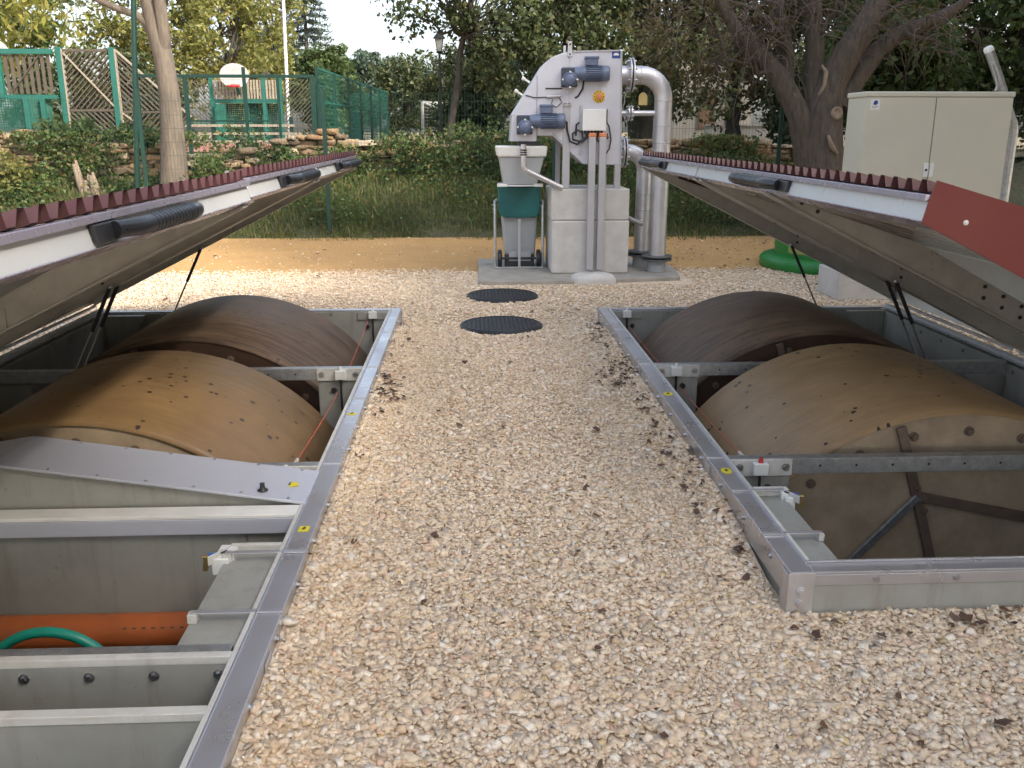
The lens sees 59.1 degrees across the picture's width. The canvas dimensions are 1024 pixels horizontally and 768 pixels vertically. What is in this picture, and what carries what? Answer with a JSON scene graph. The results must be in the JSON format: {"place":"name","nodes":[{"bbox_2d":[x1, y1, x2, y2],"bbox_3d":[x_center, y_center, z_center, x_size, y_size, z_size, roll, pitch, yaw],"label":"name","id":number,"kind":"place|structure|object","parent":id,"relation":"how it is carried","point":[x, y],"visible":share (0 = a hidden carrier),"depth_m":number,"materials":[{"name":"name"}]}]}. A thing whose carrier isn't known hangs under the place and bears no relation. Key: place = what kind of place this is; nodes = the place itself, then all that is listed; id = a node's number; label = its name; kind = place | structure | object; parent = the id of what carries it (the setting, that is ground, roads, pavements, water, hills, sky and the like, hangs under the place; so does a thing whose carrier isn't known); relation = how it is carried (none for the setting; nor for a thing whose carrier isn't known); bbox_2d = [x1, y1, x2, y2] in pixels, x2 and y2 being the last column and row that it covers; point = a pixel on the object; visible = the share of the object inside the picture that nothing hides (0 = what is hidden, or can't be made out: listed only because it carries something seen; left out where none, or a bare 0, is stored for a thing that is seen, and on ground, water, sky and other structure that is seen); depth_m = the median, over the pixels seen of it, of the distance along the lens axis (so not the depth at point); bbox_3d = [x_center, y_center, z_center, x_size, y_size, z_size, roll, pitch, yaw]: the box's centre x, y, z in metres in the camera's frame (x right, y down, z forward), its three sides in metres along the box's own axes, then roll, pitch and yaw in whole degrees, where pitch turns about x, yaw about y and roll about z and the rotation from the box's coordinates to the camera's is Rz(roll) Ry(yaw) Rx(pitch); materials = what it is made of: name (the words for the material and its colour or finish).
{"place":"outdoors","nodes":[
{"label":"outdoors","id":0,"kind":"place"},
{"bbox_2d":[186,143,270,151],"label":"court floor","id":1,"kind":"structure","parent":0,"point":[201,148],"depth_m":24.84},
{"bbox_2d":[184,117,294,146],"bbox_3d":[-7.791,-7.161,25.744,3.200,0.870,0.120,-1,16,-2],"label":"court barrier","id":2,"kind":"object","parent":1,"relation":"on","point":[213,125],"visible":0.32,"depth_m":25.69,"materials":[{"name":"white metal"}]},
{"bbox_2d":[157,236,774,275],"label":"path","id":3,"kind":"structure","parent":0,"point":[335,257],"depth_m":12.23,"materials":[{"name":"sand"}]},
{"bbox_2d":[759,239,821,274],"bbox_3d":[4.031,-1.888,11.038,1.900,0.910,1.900,-1,16,-2],"label":"green container","id":4,"kind":"object","parent":3,"relation":"on","point":[779,256],"visible":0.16,"depth_m":10.76,"materials":[{"name":"plastic"}]},
{"bbox_2d":[0,0,1023,161],"label":"sky","id":5,"kind":"structure","parent":0,"point":[355,24],"materials":[{"name":"white"}]},
{"bbox_2d":[0,237,1023,767],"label":"ground","id":6,"kind":"structure","parent":0,"point":[684,279],"depth_m":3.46,"materials":[{"name":"gravel"}]},
{"bbox_2d":[0,150,402,767],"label":"treatment tank","id":7,"kind":"object","parent":6,"relation":"on","point":[147,459],"visible":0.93,"depth_m":3.62,"materials":[{"name":"silver metal"}]},
{"bbox_2d":[0,627,102,648],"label":"hose","id":8,"kind":"object","parent":7,"relation":"in","point":[78,638],"visible":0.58,"depth_m":2.84,"materials":[{"name":"rubber"}]},
{"bbox_2d":[0,611,188,648],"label":"drain pipe","id":9,"kind":"object","parent":7,"relation":"in","point":[134,629],"visible":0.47,"depth_m":3.49,"materials":[{"name":"plastic"}]},
{"bbox_2d":[294,393,337,462],"bbox_3d":[-1.051,0.210,4.915,0.019,0.161,1.681,-1,16,-4],"label":"trip cord","id":10,"kind":"object","parent":7,"relation":"attached to","point":[296,460],"visible":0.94,"depth_m":4.65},
{"bbox_2d":[460,316,542,334],"bbox_3d":[-0.092,-0.505,7.721,0.710,0.027,0.710,-1,16,-2],"label":"manhole cover","id":11,"kind":"object","parent":6,"relation":"on","point":[494,325],"visible":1,"depth_m":7.65,"materials":[{"name":"metal"}]},
{"bbox_2d":[466,288,537,302],"bbox_3d":[-0.100,-0.895,9.119,0.730,0.027,0.730,-1,16,-2],"label":"manhole cover","id":12,"kind":"object","parent":6,"relation":"on","point":[500,295],"visible":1,"depth_m":9.05,"materials":[{"name":"metal"}]},
{"bbox_2d":[229,324,883,767],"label":"ground edge","id":13,"kind":"object","parent":6,"relation":"on","point":[351,692],"visible":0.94,"depth_m":3.15,"materials":[{"name":"gravel"}]},
{"bbox_2d":[122,235,1021,767],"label":"leaf litter","id":14,"kind":"object","parent":6,"relation":"on","point":[816,633],"visible":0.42,"depth_m":4.13,"materials":[{"name":"plant"}]},
{"bbox_2d":[478,257,679,284],"bbox_3d":[0.760,-1.306,10.748,2.333,0.145,1.879,-1,16,-2],"label":"concrete pad","id":15,"kind":"object","parent":6,"relation":"on","point":[489,273],"visible":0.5,"depth_m":10.17,"materials":[{"name":"concrete"}]},
{"bbox_2d":[493,198,543,267],"bbox_3d":[0.072,-1.808,10.814,0.592,0.785,0.426,-1,16,-2],"label":"bin guide frame","id":16,"kind":"object","parent":15,"relation":"on","point":[519,239],"visible":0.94,"depth_m":10.64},
{"bbox_2d":[497,183,540,266],"bbox_3d":[0.072,-1.935,10.902,0.518,0.972,0.745,-1,16,-2],"label":"wheelie bin","id":17,"kind":"object","parent":15,"relation":"on","point":[522,203],"visible":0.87,"depth_m":10.69,"materials":[{"name":"grey plastic"}]},
{"bbox_2d":[546,215,628,272],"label":"concrete block","id":18,"kind":"structure","parent":15,"relation":"on","point":[565,246],"depth_m":10.23,"materials":[{"name":"concrete"}]},
{"bbox_2d":[545,185,629,219],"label":"concrete block","id":19,"kind":"structure","parent":18,"relation":"on","point":[570,203],"depth_m":10.12,"materials":[{"name":"concrete"}]},
{"bbox_2d":[509,41,621,188],"bbox_3d":[0.591,-2.972,10.053,1.234,1.543,0.669,-1,16,-2],"label":"screening machine","id":20,"kind":"object","parent":19,"relation":"on","point":[569,100],"visible":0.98,"depth_m":9.83,"materials":[{"name":"silver metal"}]},
{"bbox_2d":[495,145,546,186],"bbox_3d":[0.096,-2.473,10.242,0.564,0.440,0.564,-1,16,-2],"label":"discharge tub","id":21,"kind":"object","parent":20,"relation":"hanging from","point":[513,174],"visible":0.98,"depth_m":10.02,"materials":[{"name":"white plastic"}]},
{"bbox_2d":[520,144,562,189],"bbox_3d":[0.330,-2.385,9.965,0.484,0.497,0.072,-2,16,-8],"label":"drain tube","id":22,"kind":"object","parent":20,"relation":"attached to","point":[526,170],"visible":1,"depth_m":9.94,"materials":[{"name":"silver plastic"}]},
{"bbox_2d":[622,105,654,120],"bbox_3d":[1.386,-2.999,10.014,0.385,0.170,0.170,-1,16,-2],"label":"connecting pipe","id":23,"kind":"object","parent":20,"relation":"attached to","point":[629,113],"visible":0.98,"depth_m":9.99,"materials":[{"name":"silver metal"}]},
{"bbox_2d":[586,133,595,269],"bbox_3d":[0.874,-2.013,10.032,0.080,1.490,0.080,-1,16,-2],"label":"cable duct","id":24,"kind":"object","parent":18,"relation":"attached to","point":[590,197],"visible":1,"depth_m":10.00,"materials":[{"name":"metal"}]},
{"bbox_2d":[596,133,606,269],"bbox_3d":[0.989,-2.014,10.037,0.080,1.490,0.080,-1,16,-2],"label":"cable duct","id":25,"kind":"object","parent":18,"relation":"attached to","point":[601,199],"visible":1,"depth_m":10.00,"materials":[{"name":"metal"}]},
{"bbox_2d":[570,271,615,284],"bbox_3d":[0.888,-1.173,9.960,0.493,0.122,0.340,-1,16,-2],"label":"mortar mound","id":26,"kind":"object","parent":15,"relation":"on","point":[589,278],"visible":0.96,"depth_m":9.82,"materials":[{"name":"concrete"}]},
{"bbox_2d":[621,136,650,266],"bbox_3d":[1.451,-2.148,10.691,0.527,1.504,0.350,-1,16,-2],"label":"steel pipe","id":27,"kind":"object","parent":15,"relation":"on","point":[631,152],"visible":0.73,"depth_m":10.62,"materials":[{"name":"silver metal"}]},
{"bbox_2d":[622,57,671,271],"bbox_3d":[1.516,-2.437,10.177,0.661,2.337,0.366,-1,16,-2],"label":"steel pipe","id":28,"kind":"object","parent":15,"relation":"on","point":[656,257],"visible":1,"depth_m":10.03,"materials":[{"name":"silver metal"}]},
{"bbox_2d":[638,85,646,104],"bbox_3d":[1.446,-3.196,9.963,0.095,0.236,0.022,-1,16,-2],"label":"tag plate","id":29,"kind":"object","parent":28,"relation":"hanging from","point":[643,98],"visible":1,"depth_m":9.97,"materials":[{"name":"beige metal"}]},
{"bbox_2d":[597,150,1023,613],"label":"treatment tank","id":30,"kind":"object","parent":6,"relation":"on","point":[879,465],"visible":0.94,"depth_m":4.46,"materials":[{"name":"silver metal"}]},
{"bbox_2d":[679,386,744,455],"bbox_3d":[1.074,0.175,5.003,0.019,0.141,1.683,0,16,0],"label":"trip cord","id":31,"kind":"object","parent":30,"relation":"attached to","point":[739,452],"visible":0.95,"depth_m":4.75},
{"bbox_2d":[817,91,1015,299],"bbox_3d":[4.011,-1.852,8.943,1.640,1.965,0.550,-1,16,-2],"label":"electrical cabinet","id":32,"kind":"object","parent":6,"relation":"on","point":[958,139],"visible":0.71,"depth_m":8.59,"materials":[{"name":"white plastic"}]},
{"bbox_2d":[983,45,1017,201],"bbox_3d":[4.845,-2.147,9.156,0.457,2.419,0.109,-1,16,-2],"label":"bent post","id":33,"kind":"object","parent":6,"relation":"on","point":[995,67],"visible":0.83,"depth_m":9.03,"materials":[{"name":"white plastic"}]},
{"bbox_2d":[0,144,1023,240],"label":"bank","id":34,"kind":"structure","parent":0,"point":[1012,195],"depth_m":14.47,"materials":[{"name":"plant"}]},
{"bbox_2d":[0,143,42,191],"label":"shrub","id":35,"kind":"object","parent":34,"relation":"on","point":[12,176],"visible":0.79,"depth_m":14.55,"materials":[{"name":"green plant"}]},
{"bbox_2d":[0,162,70,205],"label":"shrub","id":36,"kind":"object","parent":34,"relation":"on","point":[41,185],"visible":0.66,"depth_m":14.52,"materials":[{"name":"green plant"}]},
{"bbox_2d":[72,160,104,197],"bbox_3d":[-6.860,-3.195,14.823,0.551,0.926,0.384,-1,16,-2],"label":"tree stump","id":37,"kind":"object","parent":34,"relation":"on","point":[79,178],"visible":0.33,"depth_m":14.65,"materials":[{"name":"brown wood"}]},
{"bbox_2d":[0,129,259,187],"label":"dry stone wall","id":38,"kind":"structure","parent":34,"relation":"on","point":[155,165],"depth_m":15.00,"materials":[{"name":"stone"}]},
{"bbox_2d":[31,116,110,154],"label":"shrub","id":39,"kind":"object","parent":38,"relation":"on","point":[83,121],"visible":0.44,"depth_m":14.98,"materials":[{"name":"green plant"}]},
{"bbox_2d":[0,129,248,187],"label":"wall ivy","id":40,"kind":"object","parent":38,"relation":"attached to","point":[86,145],"depth_m":14.80,"materials":[{"name":"green plant"}]},
{"bbox_2d":[101,116,159,155],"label":"shrub","id":41,"kind":"object","parent":38,"relation":"on","point":[130,140],"visible":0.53,"depth_m":14.99,"materials":[{"name":"green plant"}]},
{"bbox_2d":[131,0,139,187],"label":"tall net post","id":42,"kind":"object","parent":34,"relation":"on","point":[134,70],"visible":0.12,"depth_m":13.84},
{"bbox_2d":[113,165,159,190],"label":"shrub","id":43,"kind":"object","parent":34,"relation":"on","point":[133,185],"visible":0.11,"depth_m":14.60,"materials":[{"name":"green plant"}]},
{"bbox_2d":[93,0,188,183],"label":"pale trunk tree","id":44,"kind":"object","parent":34,"relation":"on","point":[152,20],"visible":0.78,"depth_m":14.12,"materials":[{"name":"beige plant"}]},
{"bbox_2d":[180,151,230,179],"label":"shrub","id":45,"kind":"object","parent":34,"relation":"on","point":[206,169],"visible":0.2,"depth_m":14.63,"materials":[{"name":"green plant"}]},
{"bbox_2d":[218,122,269,165],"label":"shrub","id":46,"kind":"object","parent":34,"relation":"on","point":[250,143],"visible":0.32,"depth_m":15.73,"materials":[{"name":"green plant"}]},
{"bbox_2d":[262,140,309,161],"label":"shrub","id":47,"kind":"object","parent":34,"relation":"on","point":[278,150],"visible":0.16,"depth_m":15.95,"materials":[{"name":"green plant"}]},
{"bbox_2d":[268,149,334,185],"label":"shrub","id":48,"kind":"object","parent":34,"relation":"on","point":[290,153],"visible":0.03,"depth_m":15.61,"materials":[{"name":"green plant"}]},
{"bbox_2d":[313,141,385,182],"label":"shrub","id":49,"kind":"object","parent":34,"relation":"on","point":[342,145],"visible":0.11,"depth_m":15.84,"materials":[{"name":"green plant"}]},
{"bbox_2d":[0,151,793,230],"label":"bank weeds","id":50,"kind":"object","parent":34,"relation":"on","point":[305,197],"visible":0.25,"depth_m":14.73,"materials":[{"name":"green plant"}]},
{"bbox_2d":[367,125,443,182],"bbox_3d":[-1.730,-3.870,15.639,1.530,1.172,0.992,-1,16,-2],"label":"shrub","id":51,"kind":"object","parent":34,"relation":"on","point":[419,147],"visible":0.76,"depth_m":15.54,"materials":[{"name":"green plant"}]},
{"bbox_2d":[425,118,486,184],"bbox_3d":[-0.951,-3.844,15.627,1.126,1.467,1.216,-1,16,-2],"label":"shrub","id":52,"kind":"object","parent":34,"relation":"on","point":[454,160],"visible":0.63,"depth_m":15.45,"materials":[{"name":"green plant"}]},
{"bbox_2d":[458,116,516,184],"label":"shrub","id":53,"kind":"object","parent":34,"relation":"on","point":[489,160],"visible":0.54,"depth_m":15.38,"materials":[{"name":"green plant"}]},
{"bbox_2d":[0,86,1023,232],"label":"fence","id":54,"kind":"object","parent":34,"relation":"on","point":[140,128],"visible":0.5,"depth_m":13.92,"materials":[{"name":"metal"}]},
{"bbox_2d":[263,128,793,170],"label":"dry stone wall","id":55,"kind":"structure","parent":34,"relation":"on","point":[765,145],"depth_m":16.23,"materials":[{"name":"stone"}]},
{"bbox_2d":[396,130,759,168],"bbox_3d":[1.218,-3.979,16.248,6.562,1.159,0.282,-1,16,-2],"label":"ivy","id":56,"kind":"object","parent":55,"relation":"attached to","point":[729,149],"visible":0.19,"depth_m":16.22,"materials":[{"name":"green plant"}]},
{"bbox_2d":[498,136,561,183],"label":"shrub","id":57,"kind":"object","parent":34,"relation":"on","point":[547,160],"visible":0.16,"depth_m":15.33,"materials":[{"name":"green plant"}]},
{"bbox_2d":[561,157,610,179],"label":"shrub","id":58,"kind":"object","parent":34,"relation":"on","point":[579,166],"visible":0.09,"depth_m":15.45,"materials":[{"name":"green plant"}]},
{"bbox_2d":[714,148,759,161],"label":"shrub","id":59,"kind":"object","parent":34,"relation":"on","point":[740,158],"visible":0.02,"depth_m":15.25,"materials":[{"name":"green plant"}]},
{"bbox_2d":[594,0,1003,170],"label":"gnarled tree","id":60,"kind":"object","parent":34,"relation":"on","point":[816,110],"visible":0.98,"depth_m":12.98,"materials":[{"name":"brown plant"}]},
{"bbox_2d":[186,133,1023,156],"bbox_3d":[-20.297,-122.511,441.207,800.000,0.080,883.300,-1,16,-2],"label":"terrace","id":61,"kind":"structure","parent":0,"point":[1019,153],"depth_m":36.80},
{"bbox_2d":[0,41,57,132],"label":"court goal wall","id":62,"kind":"structure","parent":61,"relation":"on","point":[5,51],"depth_m":22.07,"materials":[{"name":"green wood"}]},
{"bbox_2d":[0,0,74,120],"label":"broadleaf tree","id":63,"kind":"object","parent":61,"relation":"on","point":[23,27],"visible":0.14,"depth_m":32.39,"materials":[{"name":"green plant"}]},
{"bbox_2d":[0,19,103,138],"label":"bush","id":64,"kind":"object","parent":61,"relation":"on","point":[56,112],"visible":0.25,"depth_m":25.16,"materials":[{"name":"green plant"}]},
{"bbox_2d":[0,0,105,81],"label":"broadleaf tree","id":65,"kind":"object","parent":61,"relation":"on","point":[18,34],"visible":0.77,"depth_m":24.70,"materials":[{"name":"green plant"}]},
{"bbox_2d":[54,47,123,141],"bbox_3d":[-10.461,-7.000,22.503,1.445,2.600,0.148,-1,16,-2],"label":"slatted court fence","id":66,"kind":"object","parent":61,"relation":"on","point":[62,73],"visible":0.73,"depth_m":22.35,"materials":[{"name":"grey wood"}]},
{"bbox_2d":[50,0,235,122],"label":"broadleaf tree","id":67,"kind":"object","parent":61,"relation":"on","point":[114,27],"visible":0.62,"depth_m":35.66,"materials":[{"name":"green plant"}]},
{"bbox_2d":[86,48,205,141],"bbox_3d":[-10.471,-7.724,25.339,3.032,3.208,2.820,9,18,30],"label":"bush","id":68,"kind":"object","parent":61,"relation":"on","point":[143,69],"visible":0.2,"depth_m":24.93,"materials":[{"name":"green plant"}]},
{"bbox_2d":[115,50,193,147],"bbox_3d":[-8.897,-6.990,22.619,1.707,2.551,0.102,-1,16,-2],"label":"slatted court fence","id":69,"kind":"object","parent":61,"relation":"on","point":[140,87],"visible":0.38,"depth_m":22.55,"materials":[{"name":"grey wood"}]},
{"bbox_2d":[168,0,287,138],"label":"broadleaf tree","id":70,"kind":"object","parent":61,"relation":"on","point":[253,50],"visible":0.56,"depth_m":38.20,"materials":[{"name":"green plant"}]},
{"bbox_2d":[138,67,317,153],"bbox_3d":[-5.669,-5.391,17.980,3.535,1.729,0.064,-1,16,-2],"label":"ball stop fence","id":71,"kind":"object","parent":61,"relation":"on","point":[244,76],"visible":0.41,"depth_m":17.89,"materials":[{"name":"metal"}]},
{"bbox_2d":[177,78,311,139],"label":"court end wall","id":72,"kind":"structure","parent":61,"relation":"on","point":[221,112],"depth_m":33.96,"materials":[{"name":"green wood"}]},
{"bbox_2d":[220,63,248,93],"bbox_3d":[-10.194,-11.232,33.235,0.861,1.069,0.928,12,20,37],"label":"basketball board","id":73,"kind":"object","parent":72,"relation":"attached to","point":[233,68],"visible":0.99,"depth_m":33.19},
{"bbox_2d":[210,21,300,136],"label":"distant tree","id":74,"kind":"object","parent":61,"relation":"on","point":[260,34],"visible":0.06,"depth_m":47.92,"materials":[{"name":"green plant"}]},
{"bbox_2d":[216,0,310,138],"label":"broadleaf tree","id":75,"kind":"object","parent":61,"relation":"on","point":[289,6],"visible":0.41,"depth_m":40.82,"materials":[{"name":"green plant"}]},
{"bbox_2d":[282,0,289,131],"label":"lamp mast","id":76,"kind":"object","parent":61,"relation":"on","point":[285,42],"visible":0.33,"depth_m":37.25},
{"bbox_2d":[282,0,335,134],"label":"conifer","id":77,"kind":"object","parent":61,"relation":"on","point":[304,37],"visible":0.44,"depth_m":57.34,"materials":[{"name":"green plant"}]},
{"bbox_2d":[261,43,362,124],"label":"distant tree","id":78,"kind":"object","parent":61,"relation":"on","point":[333,59],"visible":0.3,"depth_m":46.32,"materials":[{"name":"green plant"}]},
{"bbox_2d":[283,72,378,138],"bbox_3d":[-7.268,-10.728,36.098,3.667,3.316,3.573,-9,18,-28],"label":"bush","id":79,"kind":"object","parent":61,"relation":"on","point":[341,101],"visible":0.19,"depth_m":35.51,"materials":[{"name":"green plant"}]},
{"bbox_2d":[315,67,388,139],"bbox_3d":[-4.398,-7.087,24.009,1.230,1.760,11.660,-1,16,-2],"label":"green screen fence","id":80,"kind":"object","parent":61,"relation":"on","point":[354,123],"visible":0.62,"depth_m":23.54,"materials":[{"name":"metal"}]},
{"bbox_2d":[348,48,404,138],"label":"distant tree","id":81,"kind":"object","parent":61,"relation":"on","point":[363,58],"visible":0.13,"depth_m":48.95,"materials":[{"name":"green plant"}]},
{"bbox_2d":[362,52,446,138],"bbox_3d":[-4.292,-11.997,38.199,4.672,3.815,3.445,-1,16,-2],"label":"bush","id":82,"kind":"object","parent":61,"relation":"on","point":[410,76],"visible":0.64,"depth_m":37.52,"materials":[{"name":"green plant"}]},
{"bbox_2d":[389,56,438,137],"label":"distant tree","id":83,"kind":"object","parent":61,"relation":"on","point":[426,74],"visible":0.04,"depth_m":51.39,"materials":[{"name":"green plant"}]},
{"bbox_2d":[421,102,442,141],"bbox_3d":[-2.025,-8.751,30.468,0.181,1.403,4.040,7,17,23],"label":"football goal","id":84,"kind":"object","parent":61,"relation":"on","point":[428,104],"visible":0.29,"depth_m":28.73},
{"bbox_2d":[433,30,444,144],"bbox_3d":[-1.886,-7.719,23.740,0.320,3.021,0.320,-1,16,-2],"label":"street lantern","id":85,"kind":"object","parent":61,"relation":"on","point":[439,44],"visible":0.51,"depth_m":23.56,"materials":[{"name":"black metal"}]},
{"bbox_2d":[409,29,495,126],"bbox_3d":[-1.931,-11.162,34.236,3.894,4.490,3.151,-1,16,-2],"label":"tree","id":86,"kind":"object","parent":61,"relation":"on","point":[448,65],"visible":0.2,"depth_m":33.61,"materials":[{"name":"green plant"}]},
{"bbox_2d":[370,0,562,144],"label":"loose tree","id":87,"kind":"object","parent":61,"relation":"on","point":[465,19],"visible":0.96,"depth_m":19.84,"materials":[{"name":"green plant"}]},
{"bbox_2d":[428,58,508,139],"bbox_3d":[-1.349,-8.301,27.242,2.526,2.905,2.498,-1,16,-2],"label":"bush","id":88,"kind":"object","parent":61,"relation":"on","point":[477,112],"visible":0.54,"depth_m":26.75,"materials":[{"name":"green plant"}]},
{"bbox_2d":[481,29,555,123],"bbox_3d":[0.625,-10.818,32.383,3.943,5.062,4.106,13,20,39],"label":"tree","id":89,"kind":"object","parent":61,"relation":"on","point":[517,79],"visible":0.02,"depth_m":31.87,"materials":[{"name":"green plant"}]},
{"bbox_2d":[498,21,559,111],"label":"distant tree","id":90,"kind":"object","parent":61,"relation":"on","point":[516,64],"visible":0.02,"depth_m":48.26,"materials":[{"name":"green plant"}]},
{"bbox_2d":[492,0,647,105],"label":"loose tree","id":91,"kind":"object","parent":61,"relation":"on","point":[566,21],"visible":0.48,"depth_m":21.18,"materials":[{"name":"green plant"}]},
{"bbox_2d":[541,0,723,138],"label":"dense tree","id":92,"kind":"object","parent":61,"relation":"on","point":[633,125],"visible":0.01,"depth_m":28.78,"materials":[{"name":"green plant"}]},
{"bbox_2d":[553,0,757,138],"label":"dense tree","id":93,"kind":"object","parent":61,"relation":"on","point":[647,122],"visible":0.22,"depth_m":22.86,"materials":[{"name":"green plant"}]},
{"bbox_2d":[644,0,839,134],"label":"dense tree","id":94,"kind":"object","parent":61,"relation":"on","point":[731,121],"visible":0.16,"depth_m":25.77,"materials":[{"name":"green plant"}]},
{"bbox_2d":[703,124,845,145],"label":"garden wall","id":95,"kind":"structure","parent":61,"relation":"on","point":[744,128],"depth_m":29.23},
{"bbox_2d":[754,37,845,144],"bbox_3d":[7.334,-7.142,22.746,2.425,3.028,2.443,-1,16,-2],"label":"bush","id":96,"kind":"object","parent":61,"relation":"on","point":[773,120],"visible":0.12,"depth_m":22.59,"materials":[{"name":"green plant"}]},
{"bbox_2d":[756,0,968,143],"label":"dense tree","id":97,"kind":"object","parent":61,"relation":"on","point":[799,35],"visible":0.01,"depth_m":24.16,"materials":[{"name":"green plant"}]},
{"bbox_2d":[802,0,978,130],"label":"dense tree","id":98,"kind":"object","parent":61,"relation":"on","point":[935,71],"visible":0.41,"depth_m":18.65,"materials":[{"name":"green plant"}]},
{"bbox_2d":[930,0,1023,156],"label":"dense tree","id":99,"kind":"object","parent":61,"relation":"on","point":[1013,77],"visible":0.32,"depth_m":20.45,"materials":[{"name":"green plant"}]},
{"bbox_2d":[970,0,1023,147],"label":"dense tree","id":100,"kind":"object","parent":61,"relation":"on","point":[994,35],"visible":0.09,"depth_m":22.25,"materials":[{"name":"green plant"}]},
{"bbox_2d":[653,32,751,139],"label":"house","id":101,"kind":"structure","parent":0,"point":[688,129],"depth_m":33.92,"materials":[{"name":"beige wood"}]},
{"bbox_2d":[696,88,715,129],"bbox_3d":[7.268,-10.269,33.803,0.670,1.490,0.065,-1,16,-2],"label":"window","id":102,"kind":"structure","parent":101,"relation":"in","point":[699,125],"depth_m":33.85,"materials":[{"name":"brown glass"}]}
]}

